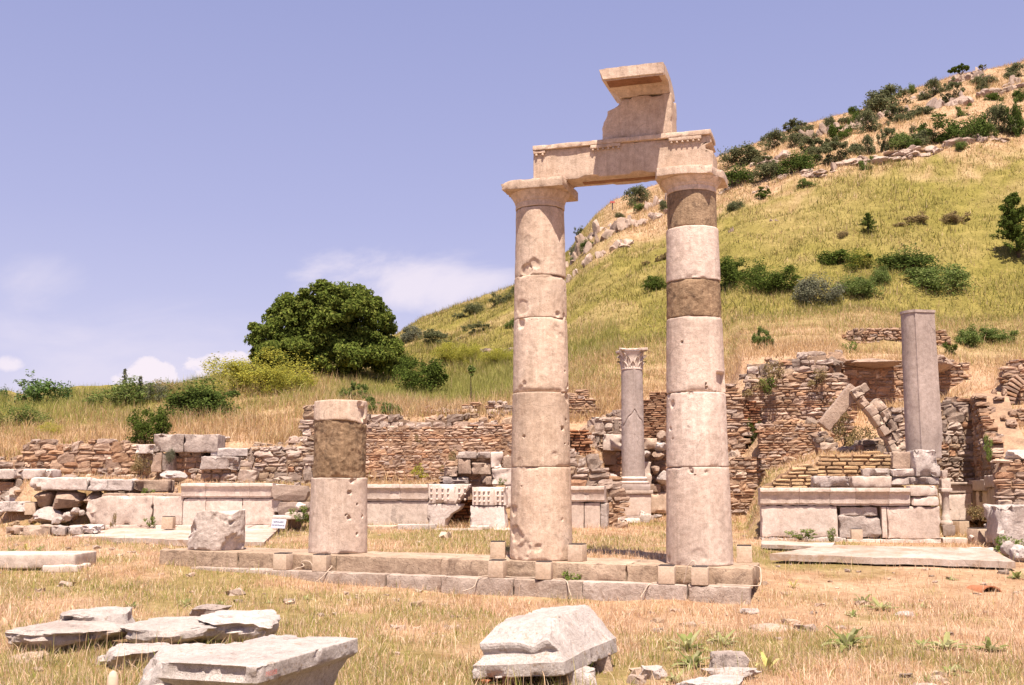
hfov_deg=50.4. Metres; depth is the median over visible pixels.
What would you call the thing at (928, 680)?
leafy plant
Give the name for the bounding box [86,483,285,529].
marble podium
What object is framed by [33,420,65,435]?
yellow broom
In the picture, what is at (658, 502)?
ashlar block
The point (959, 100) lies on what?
rock outcrop
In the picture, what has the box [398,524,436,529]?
kerb stone
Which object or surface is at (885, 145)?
hill shrub
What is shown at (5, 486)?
rubble wall
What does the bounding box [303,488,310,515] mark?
rubble wall
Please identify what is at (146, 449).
stone block
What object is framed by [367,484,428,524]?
marble podium
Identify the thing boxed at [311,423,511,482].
terrace wall
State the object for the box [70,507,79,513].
loose stone
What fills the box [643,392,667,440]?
brick wall
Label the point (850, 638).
leafy plant
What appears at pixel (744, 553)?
lamp box
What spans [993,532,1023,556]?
wall weed
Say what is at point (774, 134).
hill shrub
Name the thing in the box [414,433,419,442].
wall weed
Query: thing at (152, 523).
wall weed
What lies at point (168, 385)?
meadow bush
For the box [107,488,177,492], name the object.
rubble wall
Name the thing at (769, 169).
hill shrub
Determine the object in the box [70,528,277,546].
marble paving
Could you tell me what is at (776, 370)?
wall weed
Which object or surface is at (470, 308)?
meadow shrub
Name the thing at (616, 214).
slope shrub
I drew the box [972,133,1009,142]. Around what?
rock outcrop
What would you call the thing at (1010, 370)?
brick arch
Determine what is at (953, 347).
slope shrub
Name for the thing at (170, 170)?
sky
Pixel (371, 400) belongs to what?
meadow shrub
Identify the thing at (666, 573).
lamp box
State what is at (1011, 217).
young tree
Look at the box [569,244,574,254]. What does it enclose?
slope shrub
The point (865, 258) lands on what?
yellow broom
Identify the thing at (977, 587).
roof tile
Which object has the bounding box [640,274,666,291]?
slope shrub
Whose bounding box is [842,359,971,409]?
rubble wall
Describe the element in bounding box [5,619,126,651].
flat rock
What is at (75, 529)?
kerb stone
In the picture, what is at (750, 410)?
brick pier
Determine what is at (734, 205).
slope shrub
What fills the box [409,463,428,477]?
wall weed
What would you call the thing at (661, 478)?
boulder
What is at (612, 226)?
rock outcrop
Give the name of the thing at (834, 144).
hill shrub
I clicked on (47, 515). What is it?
boulder
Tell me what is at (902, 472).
ashlar block
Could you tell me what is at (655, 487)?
ashlar block
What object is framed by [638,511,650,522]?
marble fragment
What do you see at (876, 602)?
leafy plant
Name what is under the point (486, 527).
kerb stone
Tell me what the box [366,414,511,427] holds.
rubble wall
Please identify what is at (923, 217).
slope shrub
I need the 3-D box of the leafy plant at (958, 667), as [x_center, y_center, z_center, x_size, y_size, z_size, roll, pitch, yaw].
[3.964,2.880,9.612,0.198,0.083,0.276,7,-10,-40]
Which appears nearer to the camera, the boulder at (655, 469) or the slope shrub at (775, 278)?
the boulder at (655, 469)
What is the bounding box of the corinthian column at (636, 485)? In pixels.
[616,347,653,519]
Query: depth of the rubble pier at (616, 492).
24.64 m
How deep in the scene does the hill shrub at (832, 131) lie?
80.06 m
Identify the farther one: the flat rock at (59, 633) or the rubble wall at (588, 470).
the rubble wall at (588, 470)
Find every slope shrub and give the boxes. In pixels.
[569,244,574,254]
[573,225,582,234]
[578,237,593,251]
[614,212,624,217]
[620,184,652,205]
[632,202,643,211]
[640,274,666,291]
[654,252,665,261]
[659,200,666,210]
[720,255,769,290]
[726,199,745,211]
[737,262,802,293]
[751,326,774,347]
[753,186,771,198]
[790,271,846,307]
[795,178,817,187]
[815,247,872,270]
[833,272,886,297]
[835,230,848,237]
[867,264,892,285]
[869,243,950,272]
[893,210,929,226]
[898,263,977,296]
[939,210,970,223]
[941,342,957,354]
[953,324,983,347]
[976,323,1019,343]
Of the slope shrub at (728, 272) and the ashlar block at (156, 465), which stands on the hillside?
the slope shrub at (728, 272)
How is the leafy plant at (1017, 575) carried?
on the ground at (866, 573)
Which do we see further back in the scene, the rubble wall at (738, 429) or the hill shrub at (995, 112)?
the hill shrub at (995, 112)
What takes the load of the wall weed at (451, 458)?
on the rubble wall at (475, 481)
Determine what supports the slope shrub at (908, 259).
on the hillside
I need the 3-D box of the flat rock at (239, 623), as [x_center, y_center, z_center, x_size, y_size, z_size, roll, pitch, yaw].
[-2.844,2.973,11.252,0.881,0.359,1.277,4,-8,-24]
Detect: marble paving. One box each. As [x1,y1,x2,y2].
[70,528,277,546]
[761,540,834,548]
[770,545,1015,568]
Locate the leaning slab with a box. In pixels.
[817,384,855,430]
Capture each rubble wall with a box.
[0,439,162,477]
[0,478,27,500]
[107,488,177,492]
[176,453,209,478]
[188,468,259,482]
[240,445,313,484]
[253,436,306,446]
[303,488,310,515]
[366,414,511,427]
[400,402,481,415]
[439,451,495,499]
[481,347,513,353]
[485,400,511,414]
[568,389,606,419]
[570,449,612,488]
[580,410,620,464]
[605,441,669,516]
[725,384,753,454]
[728,455,761,516]
[743,371,858,438]
[747,351,833,378]
[813,431,837,454]
[837,438,905,453]
[841,327,951,346]
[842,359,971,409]
[882,398,975,495]
[969,388,1023,479]
[978,433,1004,468]
[990,455,1023,504]
[1013,408,1023,426]
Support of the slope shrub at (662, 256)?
on the hillside
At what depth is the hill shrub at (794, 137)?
85.91 m
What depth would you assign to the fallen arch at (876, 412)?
26.07 m
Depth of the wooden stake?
3.28 m
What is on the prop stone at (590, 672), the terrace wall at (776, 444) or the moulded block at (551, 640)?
the moulded block at (551, 640)
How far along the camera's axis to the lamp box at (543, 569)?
15.56 m
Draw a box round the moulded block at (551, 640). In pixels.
[472,605,616,678]
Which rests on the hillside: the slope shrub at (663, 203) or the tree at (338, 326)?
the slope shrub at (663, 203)
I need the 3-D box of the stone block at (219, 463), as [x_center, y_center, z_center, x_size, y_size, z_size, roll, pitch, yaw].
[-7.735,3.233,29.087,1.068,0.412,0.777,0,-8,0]
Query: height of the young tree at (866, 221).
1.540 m
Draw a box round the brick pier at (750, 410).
[743,401,761,447]
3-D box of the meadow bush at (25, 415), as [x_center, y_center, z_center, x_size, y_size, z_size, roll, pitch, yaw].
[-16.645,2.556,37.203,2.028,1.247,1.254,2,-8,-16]
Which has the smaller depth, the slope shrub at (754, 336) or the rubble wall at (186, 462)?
the rubble wall at (186, 462)
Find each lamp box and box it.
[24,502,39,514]
[161,516,175,528]
[273,552,292,569]
[312,553,330,570]
[488,559,506,577]
[490,541,505,557]
[535,560,552,579]
[568,543,586,561]
[658,564,675,583]
[691,565,709,584]
[736,544,751,562]
[848,529,862,539]
[952,520,968,534]
[967,527,989,544]
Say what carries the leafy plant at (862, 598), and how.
on the ground at (866, 573)
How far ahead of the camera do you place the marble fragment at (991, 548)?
20.12 m
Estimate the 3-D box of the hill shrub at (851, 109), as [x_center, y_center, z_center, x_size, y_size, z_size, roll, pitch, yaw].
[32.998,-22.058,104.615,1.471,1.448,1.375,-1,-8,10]
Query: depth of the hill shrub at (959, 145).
69.00 m
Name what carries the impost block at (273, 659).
on the ground at (866, 573)
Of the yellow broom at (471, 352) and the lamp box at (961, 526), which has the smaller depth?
the lamp box at (961, 526)
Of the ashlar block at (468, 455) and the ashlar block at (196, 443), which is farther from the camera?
the ashlar block at (196, 443)
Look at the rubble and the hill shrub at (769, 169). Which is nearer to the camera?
the rubble
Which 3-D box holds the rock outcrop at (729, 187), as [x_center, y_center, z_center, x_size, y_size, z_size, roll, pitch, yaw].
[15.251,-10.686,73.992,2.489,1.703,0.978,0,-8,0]
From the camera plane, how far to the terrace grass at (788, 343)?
40.36 m
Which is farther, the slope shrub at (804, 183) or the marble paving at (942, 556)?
the slope shrub at (804, 183)
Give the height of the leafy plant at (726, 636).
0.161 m
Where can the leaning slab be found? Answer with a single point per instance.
(836, 410)
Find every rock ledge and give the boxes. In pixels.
[843,358,900,367]
[937,354,952,371]
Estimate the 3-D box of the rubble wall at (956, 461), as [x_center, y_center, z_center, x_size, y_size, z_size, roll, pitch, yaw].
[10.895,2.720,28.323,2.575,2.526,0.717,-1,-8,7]
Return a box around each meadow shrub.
[339,380,370,398]
[361,395,379,412]
[380,401,401,414]
[387,351,417,373]
[393,357,451,393]
[398,324,423,341]
[418,328,461,344]
[451,312,464,318]
[461,321,491,334]
[462,301,486,315]
[487,290,513,304]
[504,317,513,327]
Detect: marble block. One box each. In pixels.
[0,469,61,479]
[5,495,15,500]
[30,477,95,490]
[427,484,470,527]
[470,487,508,528]
[983,504,1023,545]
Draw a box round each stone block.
[0,501,30,511]
[87,479,137,490]
[134,479,174,491]
[135,444,155,453]
[188,509,244,550]
[200,456,243,469]
[211,448,248,456]
[273,515,291,518]
[285,512,306,519]
[937,537,967,543]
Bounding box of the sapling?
[467,364,475,395]
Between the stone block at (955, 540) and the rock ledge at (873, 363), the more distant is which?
the rock ledge at (873, 363)
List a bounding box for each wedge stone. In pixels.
[473,678,494,683]
[502,677,522,684]
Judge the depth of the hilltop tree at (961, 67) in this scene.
99.88 m
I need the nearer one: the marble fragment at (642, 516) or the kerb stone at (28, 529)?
the kerb stone at (28, 529)
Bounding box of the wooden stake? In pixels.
[107,670,118,684]
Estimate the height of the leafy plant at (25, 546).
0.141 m
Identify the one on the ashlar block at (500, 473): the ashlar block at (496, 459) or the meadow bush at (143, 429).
the ashlar block at (496, 459)
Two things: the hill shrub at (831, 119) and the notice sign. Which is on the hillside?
the hill shrub at (831, 119)
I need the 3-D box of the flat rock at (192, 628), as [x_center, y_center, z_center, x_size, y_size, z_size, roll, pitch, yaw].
[-3.309,2.937,10.906,1.061,0.337,1.378,0,-8,0]
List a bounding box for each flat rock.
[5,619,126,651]
[10,650,47,662]
[60,606,134,638]
[95,655,106,664]
[104,642,171,668]
[119,616,222,644]
[189,604,231,615]
[197,609,280,643]
[639,665,667,679]
[676,674,744,684]
[701,667,761,677]
[709,650,749,667]
[739,608,759,614]
[748,623,789,631]
[895,611,913,616]
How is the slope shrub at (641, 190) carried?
on the hillside
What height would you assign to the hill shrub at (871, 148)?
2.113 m
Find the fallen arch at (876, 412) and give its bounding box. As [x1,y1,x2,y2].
[849,383,905,452]
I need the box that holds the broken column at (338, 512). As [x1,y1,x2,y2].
[308,399,367,553]
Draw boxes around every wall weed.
[110,510,116,527]
[141,488,154,492]
[143,517,155,527]
[289,505,308,523]
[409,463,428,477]
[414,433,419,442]
[439,446,456,471]
[741,375,764,397]
[747,418,760,443]
[756,356,784,389]
[759,377,775,394]
[784,529,817,539]
[807,365,826,386]
[826,527,836,542]
[827,397,857,445]
[842,340,858,351]
[845,420,876,446]
[965,503,986,521]
[983,434,992,461]
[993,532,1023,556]
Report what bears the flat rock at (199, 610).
on the ground at (866, 573)
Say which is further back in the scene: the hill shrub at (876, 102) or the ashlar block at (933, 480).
the hill shrub at (876, 102)
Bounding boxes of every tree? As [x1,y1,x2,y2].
[244,279,404,376]
[856,212,877,232]
[947,63,969,74]
[978,64,986,70]
[988,191,1023,257]
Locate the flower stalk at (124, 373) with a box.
[122,368,128,396]
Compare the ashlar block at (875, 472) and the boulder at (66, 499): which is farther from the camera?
the boulder at (66, 499)
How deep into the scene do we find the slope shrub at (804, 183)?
67.41 m
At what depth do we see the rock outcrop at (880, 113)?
84.37 m
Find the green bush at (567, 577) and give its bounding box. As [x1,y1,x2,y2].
[561,571,580,580]
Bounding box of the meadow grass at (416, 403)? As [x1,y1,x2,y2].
[0,310,622,482]
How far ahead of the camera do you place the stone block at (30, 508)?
25.77 m
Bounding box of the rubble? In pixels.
[0,350,982,525]
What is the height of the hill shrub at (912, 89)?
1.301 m
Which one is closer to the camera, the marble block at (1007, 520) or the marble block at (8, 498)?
the marble block at (1007, 520)
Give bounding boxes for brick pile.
[570,428,595,455]
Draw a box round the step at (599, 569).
[159,547,759,587]
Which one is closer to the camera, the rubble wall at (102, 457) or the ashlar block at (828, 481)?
the ashlar block at (828, 481)
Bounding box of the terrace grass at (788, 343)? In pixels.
[0,267,1023,535]
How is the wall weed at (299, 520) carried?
on the ground at (866, 573)
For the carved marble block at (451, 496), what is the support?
on the ground at (866, 573)
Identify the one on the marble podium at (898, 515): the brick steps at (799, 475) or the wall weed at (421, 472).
the brick steps at (799, 475)
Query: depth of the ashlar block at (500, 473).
25.18 m
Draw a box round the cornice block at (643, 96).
[599,62,676,138]
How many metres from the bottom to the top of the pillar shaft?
3.293 m
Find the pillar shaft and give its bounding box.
[900,309,942,457]
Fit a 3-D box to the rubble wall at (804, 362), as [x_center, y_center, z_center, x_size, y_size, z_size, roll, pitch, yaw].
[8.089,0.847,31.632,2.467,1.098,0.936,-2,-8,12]
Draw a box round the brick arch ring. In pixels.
[1003,374,1023,405]
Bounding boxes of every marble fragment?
[618,518,639,522]
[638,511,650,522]
[969,547,997,552]
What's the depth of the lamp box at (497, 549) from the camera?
16.49 m
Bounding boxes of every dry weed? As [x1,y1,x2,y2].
[129,452,151,477]
[164,448,175,464]
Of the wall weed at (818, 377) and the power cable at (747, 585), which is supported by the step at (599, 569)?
the power cable at (747, 585)
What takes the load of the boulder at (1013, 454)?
on the rubble wall at (1008, 480)
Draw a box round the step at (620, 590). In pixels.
[191,566,751,604]
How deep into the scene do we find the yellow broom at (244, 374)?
41.17 m
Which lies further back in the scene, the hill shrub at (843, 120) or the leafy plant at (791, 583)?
the hill shrub at (843, 120)
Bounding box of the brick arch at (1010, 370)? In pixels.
[997,359,1023,403]
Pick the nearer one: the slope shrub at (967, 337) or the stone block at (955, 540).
the stone block at (955, 540)
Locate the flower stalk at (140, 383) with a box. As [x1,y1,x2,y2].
[135,375,143,403]
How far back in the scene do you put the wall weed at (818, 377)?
30.41 m
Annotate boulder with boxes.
[33,506,66,524]
[34,491,56,507]
[53,491,86,508]
[83,491,103,503]
[138,642,241,684]
[160,471,187,481]
[651,466,659,474]
[652,452,664,459]
[655,442,665,451]
[656,470,665,483]
[657,430,665,441]
[1000,540,1014,556]
[1005,450,1023,460]
[1009,544,1023,561]
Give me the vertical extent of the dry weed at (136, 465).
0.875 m
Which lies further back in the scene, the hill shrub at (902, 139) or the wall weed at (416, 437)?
the hill shrub at (902, 139)
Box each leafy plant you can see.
[17,544,34,550]
[176,597,193,606]
[662,670,688,682]
[665,629,711,650]
[670,649,709,669]
[707,629,740,644]
[754,652,783,670]
[789,580,801,587]
[817,625,875,651]
[847,609,860,616]
[853,594,872,603]
[861,597,897,609]
[908,637,935,650]
[921,674,937,681]
[926,631,970,649]
[940,664,963,676]
[953,665,973,672]
[971,636,1008,650]
[1008,570,1023,578]
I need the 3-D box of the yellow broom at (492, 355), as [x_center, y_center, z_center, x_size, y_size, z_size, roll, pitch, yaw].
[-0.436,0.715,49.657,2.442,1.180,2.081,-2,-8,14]
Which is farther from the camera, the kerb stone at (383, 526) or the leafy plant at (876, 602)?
the kerb stone at (383, 526)
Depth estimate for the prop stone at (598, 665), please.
9.47 m
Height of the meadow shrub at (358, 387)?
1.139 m
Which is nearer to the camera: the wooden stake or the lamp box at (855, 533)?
the wooden stake
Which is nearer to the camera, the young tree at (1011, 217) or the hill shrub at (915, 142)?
the young tree at (1011, 217)
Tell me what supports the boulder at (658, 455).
on the rubble wall at (617, 469)
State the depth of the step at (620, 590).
15.58 m
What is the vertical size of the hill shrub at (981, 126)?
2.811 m
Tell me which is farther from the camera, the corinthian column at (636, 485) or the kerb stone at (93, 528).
the corinthian column at (636, 485)
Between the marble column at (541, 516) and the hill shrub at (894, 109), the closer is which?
the marble column at (541, 516)
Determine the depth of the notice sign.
23.03 m
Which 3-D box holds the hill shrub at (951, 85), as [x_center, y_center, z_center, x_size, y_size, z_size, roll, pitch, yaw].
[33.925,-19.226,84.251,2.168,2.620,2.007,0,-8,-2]
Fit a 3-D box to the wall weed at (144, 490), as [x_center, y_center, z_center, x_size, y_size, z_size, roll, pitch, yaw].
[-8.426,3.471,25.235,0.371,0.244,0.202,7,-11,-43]
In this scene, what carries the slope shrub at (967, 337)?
on the ground at (866, 573)
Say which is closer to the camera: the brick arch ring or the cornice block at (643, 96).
the cornice block at (643, 96)
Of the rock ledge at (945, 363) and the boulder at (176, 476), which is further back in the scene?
the rock ledge at (945, 363)
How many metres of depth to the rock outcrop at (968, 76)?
94.92 m
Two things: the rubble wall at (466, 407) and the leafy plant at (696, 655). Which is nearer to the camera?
the leafy plant at (696, 655)
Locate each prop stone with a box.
[556,666,596,684]
[589,653,612,671]
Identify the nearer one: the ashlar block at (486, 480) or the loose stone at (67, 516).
the loose stone at (67, 516)
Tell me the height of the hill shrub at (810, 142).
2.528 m
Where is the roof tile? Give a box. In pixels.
[966,585,1001,592]
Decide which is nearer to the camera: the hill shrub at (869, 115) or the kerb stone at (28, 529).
the kerb stone at (28, 529)
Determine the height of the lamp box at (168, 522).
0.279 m
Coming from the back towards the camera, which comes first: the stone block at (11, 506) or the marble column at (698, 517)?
the stone block at (11, 506)
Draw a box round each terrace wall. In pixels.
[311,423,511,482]
[754,421,825,478]
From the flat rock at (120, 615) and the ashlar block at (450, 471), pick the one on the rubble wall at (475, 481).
the ashlar block at (450, 471)
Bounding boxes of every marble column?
[501,176,577,560]
[655,165,732,565]
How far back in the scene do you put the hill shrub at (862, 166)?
68.08 m
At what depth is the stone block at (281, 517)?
23.90 m
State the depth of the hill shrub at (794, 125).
92.20 m
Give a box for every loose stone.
[51,517,62,523]
[62,512,73,520]
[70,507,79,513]
[79,510,85,515]
[295,502,305,510]
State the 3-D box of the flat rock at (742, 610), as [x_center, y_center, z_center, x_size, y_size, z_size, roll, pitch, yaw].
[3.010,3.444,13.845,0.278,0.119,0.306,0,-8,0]
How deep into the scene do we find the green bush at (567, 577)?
15.60 m
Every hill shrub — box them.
[717,141,762,169]
[722,162,760,186]
[744,159,781,182]
[752,152,775,168]
[757,127,788,150]
[774,147,819,176]
[782,118,813,134]
[788,130,809,146]
[798,133,828,155]
[809,153,821,161]
[813,135,853,164]
[821,114,835,126]
[826,123,852,142]
[837,113,850,123]
[847,105,862,115]
[847,110,859,123]
[848,142,865,155]
[853,106,882,133]
[857,83,913,114]
[858,156,873,169]
[861,134,875,154]
[875,121,897,151]
[884,102,914,121]
[886,129,914,150]
[906,138,921,146]
[907,82,916,93]
[908,124,915,132]
[909,105,935,115]
[909,129,937,146]
[912,111,973,142]
[916,90,928,100]
[923,76,942,97]
[938,76,964,102]
[953,140,969,150]
[955,103,971,117]
[958,111,998,137]
[967,73,998,84]
[975,79,990,90]
[982,102,1016,135]
[984,92,1004,101]
[999,96,1023,137]
[1002,62,1023,79]
[1011,86,1023,101]
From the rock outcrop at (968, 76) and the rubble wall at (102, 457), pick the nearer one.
the rubble wall at (102, 457)
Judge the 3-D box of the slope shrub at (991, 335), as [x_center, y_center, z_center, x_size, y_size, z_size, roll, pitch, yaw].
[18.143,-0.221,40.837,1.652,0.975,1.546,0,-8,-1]
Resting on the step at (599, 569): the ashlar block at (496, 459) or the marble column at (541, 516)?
the marble column at (541, 516)
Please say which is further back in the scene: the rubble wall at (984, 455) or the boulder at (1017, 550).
the rubble wall at (984, 455)
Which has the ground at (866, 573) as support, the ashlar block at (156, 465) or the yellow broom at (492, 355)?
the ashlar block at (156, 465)
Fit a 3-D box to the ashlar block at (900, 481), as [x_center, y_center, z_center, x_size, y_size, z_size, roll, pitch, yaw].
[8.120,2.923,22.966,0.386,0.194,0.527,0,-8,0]
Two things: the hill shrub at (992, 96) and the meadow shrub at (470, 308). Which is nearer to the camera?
the meadow shrub at (470, 308)
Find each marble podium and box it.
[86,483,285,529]
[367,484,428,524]
[571,486,609,528]
[758,486,940,542]
[938,482,972,520]
[969,475,994,521]
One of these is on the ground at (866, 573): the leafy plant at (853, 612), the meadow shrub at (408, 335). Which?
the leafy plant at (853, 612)
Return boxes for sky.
[0,0,1023,393]
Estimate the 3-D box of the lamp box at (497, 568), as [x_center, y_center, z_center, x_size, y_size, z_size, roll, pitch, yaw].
[-0.208,3.295,15.873,0.226,0.256,0.226,-2,-8,16]
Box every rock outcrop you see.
[565,253,592,282]
[566,233,585,266]
[569,219,610,254]
[583,217,631,254]
[595,239,633,257]
[610,215,647,229]
[631,209,666,227]
[643,193,666,210]
[719,175,751,193]
[747,150,790,168]
[775,166,799,181]
[798,122,826,142]
[800,158,856,177]
[827,117,867,133]
[846,151,908,165]
[876,104,908,118]
[895,137,976,159]
[926,91,973,108]
[946,67,990,85]
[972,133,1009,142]
[976,82,1023,96]
[1002,75,1020,86]
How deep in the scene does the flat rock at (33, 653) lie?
9.91 m
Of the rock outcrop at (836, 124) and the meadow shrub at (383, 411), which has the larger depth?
the rock outcrop at (836, 124)
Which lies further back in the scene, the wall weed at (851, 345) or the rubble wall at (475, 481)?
the wall weed at (851, 345)
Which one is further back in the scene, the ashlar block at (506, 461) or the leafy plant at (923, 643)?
the ashlar block at (506, 461)
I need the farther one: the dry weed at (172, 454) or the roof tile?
the dry weed at (172, 454)
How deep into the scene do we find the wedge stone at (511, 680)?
8.73 m
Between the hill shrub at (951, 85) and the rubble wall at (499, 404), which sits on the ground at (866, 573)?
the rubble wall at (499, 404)
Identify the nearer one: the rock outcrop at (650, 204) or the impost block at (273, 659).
the impost block at (273, 659)
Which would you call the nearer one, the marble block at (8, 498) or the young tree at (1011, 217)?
the marble block at (8, 498)
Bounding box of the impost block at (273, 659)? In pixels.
[158,634,357,684]
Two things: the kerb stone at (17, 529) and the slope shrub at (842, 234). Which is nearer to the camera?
the kerb stone at (17, 529)
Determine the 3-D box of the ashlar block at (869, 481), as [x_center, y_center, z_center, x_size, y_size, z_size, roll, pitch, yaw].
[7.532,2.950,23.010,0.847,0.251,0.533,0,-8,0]
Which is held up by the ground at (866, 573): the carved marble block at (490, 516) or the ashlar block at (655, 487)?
the carved marble block at (490, 516)
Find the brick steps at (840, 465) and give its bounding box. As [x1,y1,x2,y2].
[813,451,903,487]
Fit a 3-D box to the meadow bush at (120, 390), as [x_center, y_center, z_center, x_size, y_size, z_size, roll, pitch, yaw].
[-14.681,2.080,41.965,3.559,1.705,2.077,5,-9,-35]
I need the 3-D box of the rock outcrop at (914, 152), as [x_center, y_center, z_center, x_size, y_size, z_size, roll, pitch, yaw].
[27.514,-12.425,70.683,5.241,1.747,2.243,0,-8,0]
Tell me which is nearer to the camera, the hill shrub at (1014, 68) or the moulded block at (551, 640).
the moulded block at (551, 640)
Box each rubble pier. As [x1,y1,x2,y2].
[271,482,309,527]
[298,405,313,451]
[603,472,630,527]
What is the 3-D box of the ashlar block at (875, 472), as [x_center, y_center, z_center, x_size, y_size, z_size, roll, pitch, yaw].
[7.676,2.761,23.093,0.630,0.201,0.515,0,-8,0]
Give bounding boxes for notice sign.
[271,519,285,531]
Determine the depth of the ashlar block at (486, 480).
25.16 m
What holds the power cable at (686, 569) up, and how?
on the step at (620, 590)
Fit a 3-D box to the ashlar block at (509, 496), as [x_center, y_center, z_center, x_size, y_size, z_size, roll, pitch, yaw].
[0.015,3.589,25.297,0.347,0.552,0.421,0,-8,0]
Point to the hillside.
(927, 168)
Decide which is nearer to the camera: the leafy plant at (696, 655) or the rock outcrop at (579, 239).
the leafy plant at (696, 655)
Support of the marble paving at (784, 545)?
on the ground at (866, 573)
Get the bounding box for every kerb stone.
[6,525,24,534]
[22,524,56,535]
[51,525,71,535]
[68,525,84,534]
[82,524,104,533]
[367,525,397,530]
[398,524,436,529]
[434,528,482,530]
[470,525,489,529]
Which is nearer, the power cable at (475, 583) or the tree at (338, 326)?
the power cable at (475, 583)
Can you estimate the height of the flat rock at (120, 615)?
0.370 m
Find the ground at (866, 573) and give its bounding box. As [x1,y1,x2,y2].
[0,305,1023,684]
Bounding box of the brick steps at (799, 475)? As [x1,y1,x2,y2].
[760,464,819,487]
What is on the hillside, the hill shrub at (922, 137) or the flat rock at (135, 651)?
the hill shrub at (922, 137)
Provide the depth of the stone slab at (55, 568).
16.98 m
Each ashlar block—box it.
[151,453,163,471]
[154,434,185,452]
[162,453,178,470]
[184,434,224,452]
[443,477,468,483]
[444,466,457,476]
[457,451,476,458]
[458,459,470,474]
[472,463,491,474]
[477,452,490,458]
[481,476,491,484]
[490,451,502,467]
[492,468,510,485]
[503,456,511,467]
[505,485,510,508]
[602,434,621,450]
[644,438,656,449]
[645,462,651,483]
[650,484,660,491]
[651,492,665,512]
[810,476,849,487]
[848,476,891,487]
[859,468,890,475]
[884,451,910,468]
[890,469,914,476]
[891,477,908,485]
[907,449,940,476]
[909,476,938,484]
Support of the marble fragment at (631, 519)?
on the ground at (866, 573)
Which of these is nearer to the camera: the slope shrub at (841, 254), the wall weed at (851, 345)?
the wall weed at (851, 345)
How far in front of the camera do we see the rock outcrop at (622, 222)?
73.51 m
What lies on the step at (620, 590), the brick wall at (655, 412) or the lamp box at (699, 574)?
the lamp box at (699, 574)
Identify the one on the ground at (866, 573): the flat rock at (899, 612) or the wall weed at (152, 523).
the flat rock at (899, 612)
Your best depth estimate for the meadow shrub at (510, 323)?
61.83 m
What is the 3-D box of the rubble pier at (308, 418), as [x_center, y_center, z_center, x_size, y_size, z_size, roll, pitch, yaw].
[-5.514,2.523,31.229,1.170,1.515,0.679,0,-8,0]
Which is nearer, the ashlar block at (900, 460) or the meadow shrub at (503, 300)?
the ashlar block at (900, 460)
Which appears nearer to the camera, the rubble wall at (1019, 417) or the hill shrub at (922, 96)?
the rubble wall at (1019, 417)
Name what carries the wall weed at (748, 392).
on the rubble wall at (793, 395)
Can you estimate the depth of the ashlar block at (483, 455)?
25.23 m
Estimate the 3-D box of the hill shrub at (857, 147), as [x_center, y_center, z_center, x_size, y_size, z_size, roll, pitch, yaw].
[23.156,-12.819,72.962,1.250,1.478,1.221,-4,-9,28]
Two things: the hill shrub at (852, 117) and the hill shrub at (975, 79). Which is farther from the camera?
the hill shrub at (975, 79)
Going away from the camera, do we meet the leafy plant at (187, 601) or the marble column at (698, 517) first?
the leafy plant at (187, 601)
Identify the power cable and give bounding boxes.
[462,575,487,591]
[683,560,694,582]
[717,565,761,585]
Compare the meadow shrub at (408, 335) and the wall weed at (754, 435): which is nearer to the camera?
the wall weed at (754, 435)
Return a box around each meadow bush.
[0,384,9,397]
[0,399,55,425]
[5,369,65,404]
[54,381,75,402]
[81,375,175,408]
[123,407,175,443]
[137,382,168,401]
[146,379,193,397]
[154,376,241,419]
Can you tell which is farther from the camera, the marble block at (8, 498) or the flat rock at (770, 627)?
the marble block at (8, 498)
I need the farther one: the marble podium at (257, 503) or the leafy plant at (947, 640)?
the marble podium at (257, 503)
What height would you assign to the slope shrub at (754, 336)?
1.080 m
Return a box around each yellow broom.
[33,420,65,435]
[199,347,329,397]
[259,362,314,396]
[429,342,468,364]
[457,339,484,364]
[474,347,512,364]
[843,248,875,268]
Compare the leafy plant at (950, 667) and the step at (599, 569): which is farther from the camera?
the step at (599, 569)
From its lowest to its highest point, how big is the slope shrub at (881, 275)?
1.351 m
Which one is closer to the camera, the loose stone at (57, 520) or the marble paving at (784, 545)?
the marble paving at (784, 545)
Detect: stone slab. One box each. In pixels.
[0,551,96,568]
[42,563,90,572]
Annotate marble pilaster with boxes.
[938,470,955,535]
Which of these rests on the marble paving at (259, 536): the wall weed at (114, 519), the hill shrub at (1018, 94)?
the wall weed at (114, 519)
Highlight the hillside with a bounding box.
[3,62,1023,394]
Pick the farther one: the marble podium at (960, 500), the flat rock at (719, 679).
the marble podium at (960, 500)
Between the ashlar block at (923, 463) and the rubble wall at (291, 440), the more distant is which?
the rubble wall at (291, 440)
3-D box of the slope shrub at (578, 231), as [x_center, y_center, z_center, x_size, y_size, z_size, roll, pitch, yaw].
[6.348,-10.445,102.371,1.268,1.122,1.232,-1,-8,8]
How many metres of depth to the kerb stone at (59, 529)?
23.18 m
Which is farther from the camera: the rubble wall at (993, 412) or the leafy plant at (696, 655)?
the rubble wall at (993, 412)
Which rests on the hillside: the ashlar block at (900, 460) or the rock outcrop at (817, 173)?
the rock outcrop at (817, 173)
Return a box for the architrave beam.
[533,129,716,188]
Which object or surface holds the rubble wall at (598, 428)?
on the ground at (866, 573)
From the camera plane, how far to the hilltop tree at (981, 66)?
103.18 m
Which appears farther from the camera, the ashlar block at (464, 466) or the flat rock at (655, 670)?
the ashlar block at (464, 466)
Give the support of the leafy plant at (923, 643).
on the ground at (866, 573)

